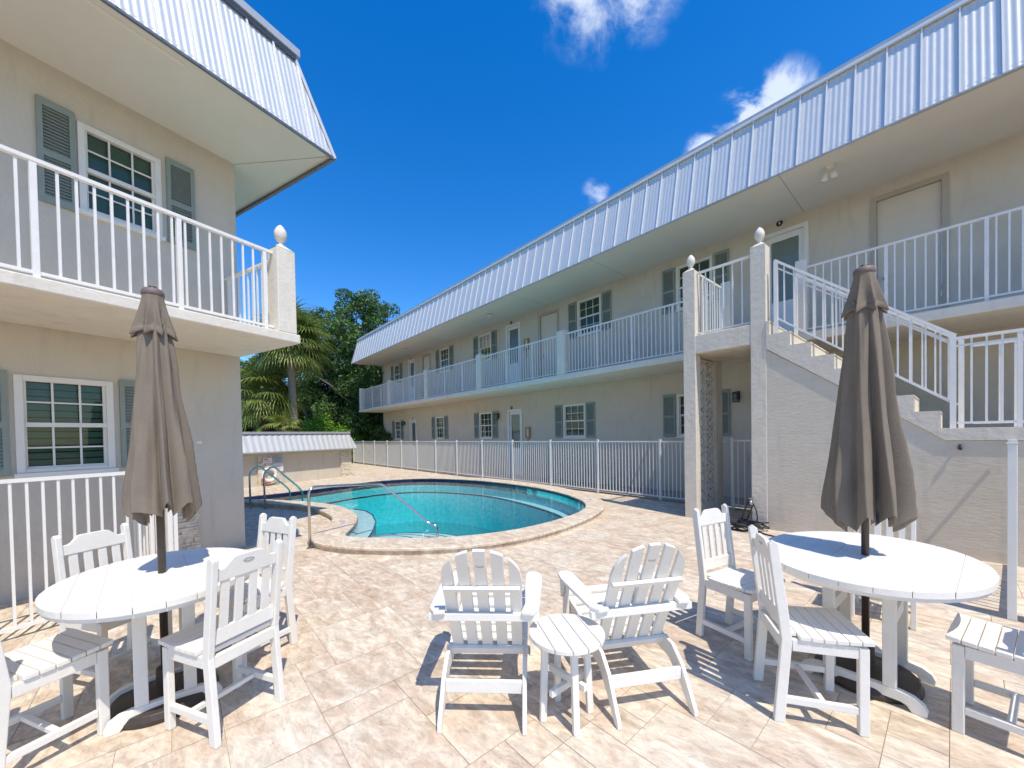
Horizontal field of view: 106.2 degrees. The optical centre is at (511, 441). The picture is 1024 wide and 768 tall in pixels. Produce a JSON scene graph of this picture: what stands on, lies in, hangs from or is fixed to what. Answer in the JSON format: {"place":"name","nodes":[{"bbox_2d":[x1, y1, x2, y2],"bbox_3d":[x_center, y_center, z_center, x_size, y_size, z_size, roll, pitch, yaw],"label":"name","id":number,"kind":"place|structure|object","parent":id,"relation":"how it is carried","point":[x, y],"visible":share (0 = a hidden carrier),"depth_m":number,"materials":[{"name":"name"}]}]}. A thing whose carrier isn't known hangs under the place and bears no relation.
{"place":"outdoors","nodes":[
{"label":"outdoors","id":0,"kind":"place"},
{"bbox_2d":[0,463,1023,767],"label":"patio","id":1,"kind":"structure","parent":0,"point":[384,725],"depth_m":2.23,"materials":[{"name":"beige tile"}]},
{"bbox_2d":[0,628,112,767],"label":"dining chair","id":2,"kind":"object","parent":1,"relation":"on","point":[62,657],"visible":0.98,"depth_m":1.90,"materials":[{"name":"white plastic"}]},
{"bbox_2d":[0,471,174,633],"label":"picket fence","id":3,"kind":"object","parent":1,"relation":"on","point":[169,540],"visible":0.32,"depth_m":3.09,"materials":[{"name":"white metal"}]},
{"bbox_2d":[51,523,172,692],"bbox_3d":[-2.560,1.039,2.489,0.438,0.931,0.390,-1,1,14],"label":"dining chair","id":4,"kind":"object","parent":1,"relation":"on","point":[86,544],"visible":0.34,"depth_m":2.47,"materials":[{"name":"white plastic"}]},
{"bbox_2d":[35,547,248,738],"bbox_3d":[-2.009,1.128,2.223,0.918,0.740,1.090,-2,1,-44],"label":"dining table","id":5,"kind":"object","parent":1,"relation":"on","point":[137,590],"visible":0.77,"depth_m":2.03,"materials":[{"name":"white plastic"}]},
{"bbox_2d":[133,511,178,558],"bbox_3d":[-3.811,0.866,4.069,1.128,1.273,0.056,-1,1,29],"label":"picket fence","id":6,"kind":"object","parent":1,"relation":"on","point":[146,550],"visible":0.06,"depth_m":4.09,"materials":[{"name":"white metal"}]},
{"bbox_2d":[110,285,218,730],"bbox_3d":[-2.030,0.308,2.215,0.490,2.381,0.490,-1,1,0],"label":"patio umbrella","id":7,"kind":"object","parent":1,"relation":"on","point":[160,472],"visible":0.98,"depth_m":2.14,"materials":[{"name":"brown fabric"}]},
{"bbox_2d":[0,0,336,604],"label":"apartment building","id":8,"kind":"structure","parent":1,"relation":"on","point":[162,145],"depth_m":4.13,"materials":[{"name":"paint"}]},
{"bbox_2d":[13,374,118,478],"bbox_3d":[-4.609,-0.151,3.987,0.133,0.997,0.720,-1,1,29],"label":"window","id":9,"kind":"structure","parent":8,"relation":"in","point":[62,425],"depth_m":3.98,"materials":[{"name":"white plastic"}]},
{"bbox_2d":[76,120,165,241],"bbox_3d":[-4.424,-2.897,4.361,0.133,0.967,0.720,-1,1,29],"label":"window","id":10,"kind":"structure","parent":8,"relation":"in","point":[104,159],"depth_m":4.35,"materials":[{"name":"glass"}]},
{"bbox_2d":[158,539,284,748],"bbox_3d":[-1.563,1.026,2.098,0.438,0.931,0.390,-1,1,21],"label":"dining chair","id":11,"kind":"object","parent":1,"relation":"on","point":[199,645],"visible":1,"depth_m":1.99,"materials":[{"name":"white plastic"}]},
{"bbox_2d":[215,513,297,665],"bbox_3d":[-1.837,1.022,2.724,0.390,0.931,0.438,-1,1,25],"label":"dining chair","id":12,"kind":"object","parent":1,"relation":"on","point":[279,526],"visible":0.48,"depth_m":2.80,"materials":[{"name":"white plastic"}]},
{"bbox_2d":[240,355,311,431],"bbox_3d":[-10.971,-1.252,17.344,3.674,5.561,3.993,-1,1,0],"label":"palm tree","id":13,"kind":"object","parent":1,"relation":"on","point":[273,401],"visible":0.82,"depth_m":16.86,"materials":[{"name":"green plant"}]},
{"bbox_2d":[249,466,302,509],"bbox_3d":[-5.414,1.129,8.900,0.570,1.160,1.287,-1,1,13],"label":"pool ladder","id":14,"kind":"object","parent":1,"relation":"on","point":[275,478],"visible":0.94,"depth_m":8.50,"materials":[{"name":"silver metal"}]},
{"bbox_2d":[259,408,301,431],"bbox_3d":[-9.886,0.018,16.597,1.921,3.006,1.847,-1,1,0],"label":"palm tree","id":15,"kind":"object","parent":1,"relation":"on","point":[277,420],"visible":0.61,"depth_m":16.38,"materials":[{"name":"green plant"}]},
{"bbox_2d":[245,297,337,431],"bbox_3d":[-9.747,-2.512,17.195,3.972,8.036,4.264,-1,1,0],"label":"palm tree","id":16,"kind":"object","parent":1,"relation":"on","point":[292,357],"visible":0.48,"depth_m":17.01,"materials":[{"name":"green plant"}]},
{"bbox_2d":[242,432,357,487],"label":"shed","id":17,"kind":"structure","parent":1,"relation":"on","point":[308,456],"depth_m":13.40,"materials":[{"name":"paint"}]},
{"bbox_2d":[263,458,271,462],"bbox_3d":[-7.927,0.618,12.465,0.015,0.160,0.280,-1,1,30],"label":"wall sign","id":18,"kind":"object","parent":17,"relation":"attached to","point":[267,460],"visible":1,"depth_m":12.46,"materials":[{"name":"white plastic"}]},
{"bbox_2d":[260,466,278,483],"bbox_3d":[-7.851,1.087,12.457,0.116,0.576,0.576,-1,1,29],"label":"ring buoy","id":19,"kind":"object","parent":17,"relation":"hanging from","point":[268,481],"visible":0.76,"depth_m":12.45,"materials":[{"name":"white plastic"}]},
{"bbox_2d":[272,456,282,470],"bbox_3d":[-7.762,0.750,12.754,0.015,0.500,0.340,-1,1,29],"label":"wall sign","id":20,"kind":"object","parent":17,"relation":"attached to","point":[276,460],"visible":0.88,"depth_m":12.77,"materials":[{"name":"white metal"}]},
{"bbox_2d":[306,482,438,548],"bbox_3d":[-2.163,1.195,6.003,1.938,1.200,0.594,-2,1,-36],"label":"pool handrail","id":21,"kind":"object","parent":1,"relation":"on","point":[345,485],"visible":0.94,"depth_m":5.70,"materials":[{"name":"silver metal"}]},
{"bbox_2d":[244,476,604,555],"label":"swimming pool","id":22,"kind":"structure","parent":1,"relation":"in","point":[510,516],"depth_m":10.14,"materials":[{"name":"stone"}]},
{"bbox_2d":[271,481,584,536],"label":"water","id":23,"kind":"structure","parent":22,"relation":"in","point":[449,528],"depth_m":11.65,"materials":[{"name":"teal liquid"}]},
{"bbox_2d":[428,549,541,735],"bbox_3d":[-0.137,0.997,2.321,0.650,0.928,0.810,-1,1,3],"label":"adirondack chair","id":24,"kind":"object","parent":1,"relation":"on","point":[471,616],"visible":1,"depth_m":2.06,"materials":[{"name":"white plastic"}]},
{"bbox_2d":[529,613,604,735],"bbox_3d":[0.291,1.228,2.032,0.394,0.461,0.396,-1,1,-13],"label":"side table","id":25,"kind":"object","parent":1,"relation":"on","point":[572,636],"visible":0.96,"depth_m":2.00,"materials":[{"name":"white plastic"}]},
{"bbox_2d":[558,542,697,729],"bbox_3d":[0.672,0.982,2.365,0.650,0.928,0.810,-1,1,-11],"label":"adirondack chair","id":26,"kind":"object","parent":1,"relation":"on","point":[614,612],"visible":0.9,"depth_m":2.11,"materials":[{"name":"white plastic"}]},
{"bbox_2d":[692,504,784,661],"bbox_3d":[1.604,0.957,2.744,0.390,0.931,0.438,-2,1,-28],"label":"dining chair","id":27,"kind":"object","parent":1,"relation":"on","point":[731,582],"visible":0.88,"depth_m":2.80,"materials":[{"name":"white plastic"}]},
{"bbox_2d":[730,502,773,536],"bbox_3d":[3.533,1.134,5.872,0.483,0.431,1.063,-2,1,-32],"label":"garden hose","id":28,"kind":"object","parent":1,"relation":"on","point":[741,523],"visible":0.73,"depth_m":5.78,"materials":[{"name":"black rubber"}]},
{"bbox_2d":[748,525,874,737],"bbox_3d":[1.587,0.968,2.089,0.438,0.931,0.390,-1,1,17],"label":"dining chair","id":29,"kind":"object","parent":1,"relation":"on","point":[828,634],"visible":1,"depth_m":1.97,"materials":[{"name":"white plastic"}]},
{"bbox_2d":[814,264,924,704],"bbox_3d":[2.107,0.189,2.296,0.490,2.461,0.490,-1,1,0],"label":"patio umbrella","id":30,"kind":"object","parent":1,"relation":"on","point":[869,473],"visible":0.99,"depth_m":2.21,"materials":[{"name":"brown fabric"}]},
{"bbox_2d":[769,531,998,717],"bbox_3d":[2.125,1.049,2.313,1.260,0.740,0.998,-2,1,-38],"label":"dining table","id":31,"kind":"object","parent":1,"relation":"on","point":[896,575],"visible":0.82,"depth_m":2.10,"materials":[{"name":"white plastic"}]},
{"bbox_2d":[852,518,916,630],"bbox_3d":[2.979,0.925,3.092,0.438,0.931,0.390,-2,1,-44],"label":"dining chair","id":32,"kind":"object","parent":1,"relation":"on","point":[912,606],"visible":0.13,"depth_m":3.08,"materials":[{"name":"white plastic"}]},
{"bbox_2d":[946,613,1023,736],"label":"dining chair","id":33,"kind":"object","parent":1,"relation":"on","point":[966,634],"visible":1,"depth_m":1.87,"materials":[{"name":"white plastic"}]},
{"bbox_2d":[1006,440,1018,620],"bbox_3d":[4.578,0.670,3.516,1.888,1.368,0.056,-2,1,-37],"label":"post","id":34,"kind":"object","parent":1,"relation":"on","point":[1012,480],"visible":1,"depth_m":2.95,"materials":[{"name":"white metal"}]},
{"bbox_2d":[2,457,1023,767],"bbox_3d":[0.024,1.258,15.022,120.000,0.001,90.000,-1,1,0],"label":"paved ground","id":35,"kind":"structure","parent":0,"point":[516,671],"depth_m":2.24,"materials":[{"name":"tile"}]},
{"bbox_2d":[242,416,281,431],"bbox_3d":[-15.981,-0.241,23.345,7.388,3.425,2.058,-1,1,25],"label":"hedge","id":36,"kind":"object","parent":35,"relation":"on","point":[247,429],"visible":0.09,"depth_m":23.22,"materials":[{"name":"green plant"}]},
{"bbox_2d":[240,355,302,431],"bbox_3d":[-17.086,-2.037,25.792,8.027,7.471,5.678,-1,1,19],"label":"oak tree","id":37,"kind":"object","parent":35,"relation":"on","point":[242,364],"visible":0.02,"depth_m":25.01,"materials":[{"name":"green plant"}]},
{"bbox_2d":[240,307,369,431],"bbox_3d":[-13.908,-3.880,26.205,8.862,10.973,5.432,-1,1,0],"label":"oak tree","id":38,"kind":"object","parent":35,"relation":"on","point":[320,384],"visible":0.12,"depth_m":25.42,"materials":[{"name":"green plant"}]},
{"bbox_2d":[298,412,351,459],"bbox_3d":[-10.047,-0.038,19.708,4.245,2.975,1.937,-1,1,25],"label":"hedge","id":39,"kind":"object","parent":35,"relation":"on","point":[320,425],"visible":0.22,"depth_m":19.44,"materials":[{"name":"green plant"}]},
{"bbox_2d":[295,288,387,460],"bbox_3d":[-10.017,-4.251,25.002,8.323,11.358,5.253,-1,1,0],"label":"oak tree","id":40,"kind":"object","parent":35,"relation":"on","point":[350,335],"visible":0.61,"depth_m":24.00,"materials":[{"name":"green plant"}]},
{"bbox_2d":[318,338,368,397],"bbox_3d":[-11.600,-3.474,29.614,10.648,9.725,4.515,-1,1,0],"label":"oak tree","id":41,"kind":"object","parent":35,"relation":"on","point":[333,363],"visible":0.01,"depth_m":28.81,"materials":[{"name":"green plant"}]},
{"bbox_2d":[319,418,391,460],"bbox_3d":[-11.011,-0.165,24.789,9.700,2.947,2.011,-1,1,25],"label":"hedge","id":42,"kind":"object","parent":35,"relation":"on","point":[380,436],"visible":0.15,"depth_m":23.45,"materials":[{"name":"green plant"}]},
{"bbox_2d":[343,421,377,461],"bbox_3d":[-10.004,0.018,24.204,3.553,2.893,1.943,-1,1,25],"label":"hedge","id":43,"kind":"object","parent":35,"relation":"on","point":[357,438],"visible":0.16,"depth_m":23.61,"materials":[{"name":"green plant"}]},
{"bbox_2d":[339,300,399,458],"bbox_3d":[-9.305,-4.270,26.636,5.354,11.266,4.392,-2,1,-37],"label":"oak tree","id":44,"kind":"object","parent":35,"relation":"on","point":[388,308],"visible":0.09,"depth_m":26.01,"materials":[{"name":"green plant"}]},
{"bbox_2d":[353,439,725,503],"bbox_3d":[-2.709,0.626,15.304,0.056,1.348,20.830,-2,1,-41],"label":"pool fence","id":45,"kind":"object","parent":35,"relation":"on","point":[430,464],"visible":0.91,"depth_m":11.68,"materials":[{"name":"white metal"}]},
{"bbox_2d":[351,0,1023,566],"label":"apartment building","id":46,"kind":"structure","parent":35,"relation":"on","point":[673,304],"depth_m":6.63,"materials":[{"name":"paint"}]},
{"bbox_2d":[394,364,399,380],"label":"window","id":47,"kind":"structure","parent":46,"relation":"in","point":[396,368],"depth_m":21.80,"materials":[{"name":"glass"}]},
{"bbox_2d":[395,421,400,439],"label":"window","id":48,"kind":"structure","parent":46,"relation":"in","point":[397,423],"depth_m":21.84,"materials":[{"name":"white plastic"}]},
{"bbox_2d":[408,358,415,400],"bbox_3d":[-5.249,-3.093,20.321,0.110,2.454,0.730,-2,1,-41],"label":"door","id":49,"kind":"structure","parent":46,"relation":"in","point":[411,363],"depth_m":20.37,"materials":[{"name":"white paint"}]},
{"bbox_2d":[409,419,416,464],"bbox_3d":[-5.190,0.044,20.371,0.110,2.450,0.730,-2,1,-41],"label":"door","id":50,"kind":"structure","parent":46,"relation":"in","point":[413,431],"depth_m":20.53,"materials":[{"name":"white paint"}]},
{"bbox_2d":[422,353,430,398],"bbox_3d":[-4.220,-3.094,19.149,0.100,2.454,0.830,-2,1,-41],"label":"door","id":51,"kind":"structure","parent":46,"relation":"in","point":[426,364],"depth_m":19.25,"materials":[{"name":"beige paint"}]},
{"bbox_2d":[435,416,443,439],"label":"window","id":52,"kind":"structure","parent":46,"relation":"in","point":[439,421],"depth_m":18.39,"materials":[{"name":"white plastic"}]},
{"bbox_2d":[440,347,448,372],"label":"window","id":53,"kind":"structure","parent":46,"relation":"in","point":[444,353],"depth_m":17.90,"materials":[{"name":"glass"}]},
{"bbox_2d":[478,332,490,361],"bbox_3d":[-1.069,-3.754,15.493,0.133,1.097,0.860,-2,1,-41],"label":"window","id":54,"kind":"structure","parent":46,"relation":"in","point":[484,341],"depth_m":15.51,"materials":[{"name":"glass"}]},
{"bbox_2d":[479,412,492,438],"bbox_3d":[-1.037,-0.625,15.575,0.133,1.077,0.880,-2,1,-41],"label":"window","id":55,"kind":"structure","parent":46,"relation":"in","point":[485,419],"depth_m":15.65,"materials":[{"name":"white plastic"}]},
{"bbox_2d":[505,321,521,383],"bbox_3d":[0.079,-3.095,14.207,0.110,2.454,0.810,-2,1,-41],"label":"door","id":56,"kind":"structure","parent":46,"relation":"in","point":[513,331],"depth_m":14.25,"materials":[{"name":"white paint"}]},
{"bbox_2d":[507,409,522,475],"bbox_3d":[0.141,0.043,14.254,0.110,2.450,0.800,-2,1,-41],"label":"door","id":57,"kind":"structure","parent":46,"relation":"in","point":[514,416],"depth_m":14.29,"materials":[{"name":"white paint"}]},
{"bbox_2d":[524,338,528,356],"bbox_3d":[0.501,-3.310,13.599,0.099,0.640,0.220,-2,1,-41],"label":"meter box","id":58,"kind":"object","parent":46,"relation":"attached to","point":[526,340],"visible":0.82,"depth_m":13.55,"materials":[{"name":"grey metal"}]},
{"bbox_2d":[525,427,530,444],"bbox_3d":[0.553,-0.191,13.657,0.099,0.640,0.220,-2,1,-41],"label":"meter box","id":59,"kind":"object","parent":46,"relation":"attached to","point":[527,432],"visible":0.97,"depth_m":13.60,"materials":[{"name":"grey metal"}]},
{"bbox_2d":[538,308,558,377],"bbox_3d":[1.253,-3.095,12.869,0.100,2.454,0.930,-2,1,-41],"label":"door","id":60,"kind":"structure","parent":46,"relation":"in","point":[548,322],"depth_m":12.90,"materials":[{"name":"beige paint"}]},
{"bbox_2d":[563,403,585,438],"bbox_3d":[1.979,-0.626,12.115,0.133,1.077,0.920,-2,1,-41],"label":"window","id":61,"kind":"structure","parent":46,"relation":"in","point":[574,415],"depth_m":12.16,"materials":[{"name":"white plastic"}]},
{"bbox_2d":[577,294,601,337],"bbox_3d":[2.338,-3.755,11.585,0.133,1.097,0.910,-2,1,-41],"label":"window","id":62,"kind":"structure","parent":46,"relation":"in","point":[589,309],"depth_m":11.64,"materials":[{"name":"glass"}]},
{"bbox_2d":[676,394,683,437],"bbox_3d":[4.430,-0.627,9.303,0.133,1.077,0.900,-2,1,-41],"label":"window","id":63,"kind":"structure","parent":46,"relation":"in","point":[680,397],"depth_m":9.57,"materials":[{"name":"white plastic"}]},
{"bbox_2d":[675,255,713,311],"bbox_3d":[4.381,-3.756,9.241,0.133,1.097,0.890,-2,1,-41],"label":"window","id":64,"kind":"structure","parent":46,"relation":"in","point":[704,263],"depth_m":9.26,"materials":[{"name":"glass"}]},
{"bbox_2d":[732,391,739,401],"bbox_3d":[4.962,-0.988,8.506,0.181,0.245,0.124,-2,1,-41],"label":"wall lantern","id":65,"kind":"object","parent":46,"relation":"attached to","point":[735,395],"depth_m":8.51,"materials":[{"name":"brown metal"}]},
{"bbox_2d":[761,221,808,332],"bbox_3d":[5.592,-3.096,7.881,0.110,2.454,0.810,-2,1,-41],"label":"door","id":66,"kind":"structure","parent":46,"relation":"in","point":[789,245],"depth_m":7.87,"materials":[{"name":"white paint"}]},
{"bbox_2d":[821,163,837,182],"bbox_3d":[5.166,-4.364,6.257,0.153,0.246,0.222,-2,1,-41],"label":"flood light","id":67,"kind":"object","parent":46,"relation":"attached to","point":[833,175],"visible":1,"depth_m":6.24,"materials":[{"name":"paint"}]},
{"bbox_2d":[870,171,948,317],"bbox_3d":[6.752,-3.096,6.558,0.100,2.454,0.930,-2,1,-41],"label":"door","id":68,"kind":"structure","parent":46,"relation":"in","point":[921,207],"depth_m":6.51,"materials":[{"name":"beige paint"}]},
{"bbox_2d":[731,438,751,508],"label":"gate","id":69,"kind":"structure","parent":35,"relation":"on","point":[733,504],"depth_m":7.29,"materials":[{"name":"white metal"}]},
{"bbox_2d":[352,461,751,510],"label":"walkway","id":70,"kind":"structure","parent":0,"point":[727,500],"depth_m":10.54,"materials":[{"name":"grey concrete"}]},
{"bbox_2d":[236,0,954,493],"label":"sky","id":71,"kind":"structure","parent":0,"point":[461,133],"materials":[{"name":"blue"}]}
]}

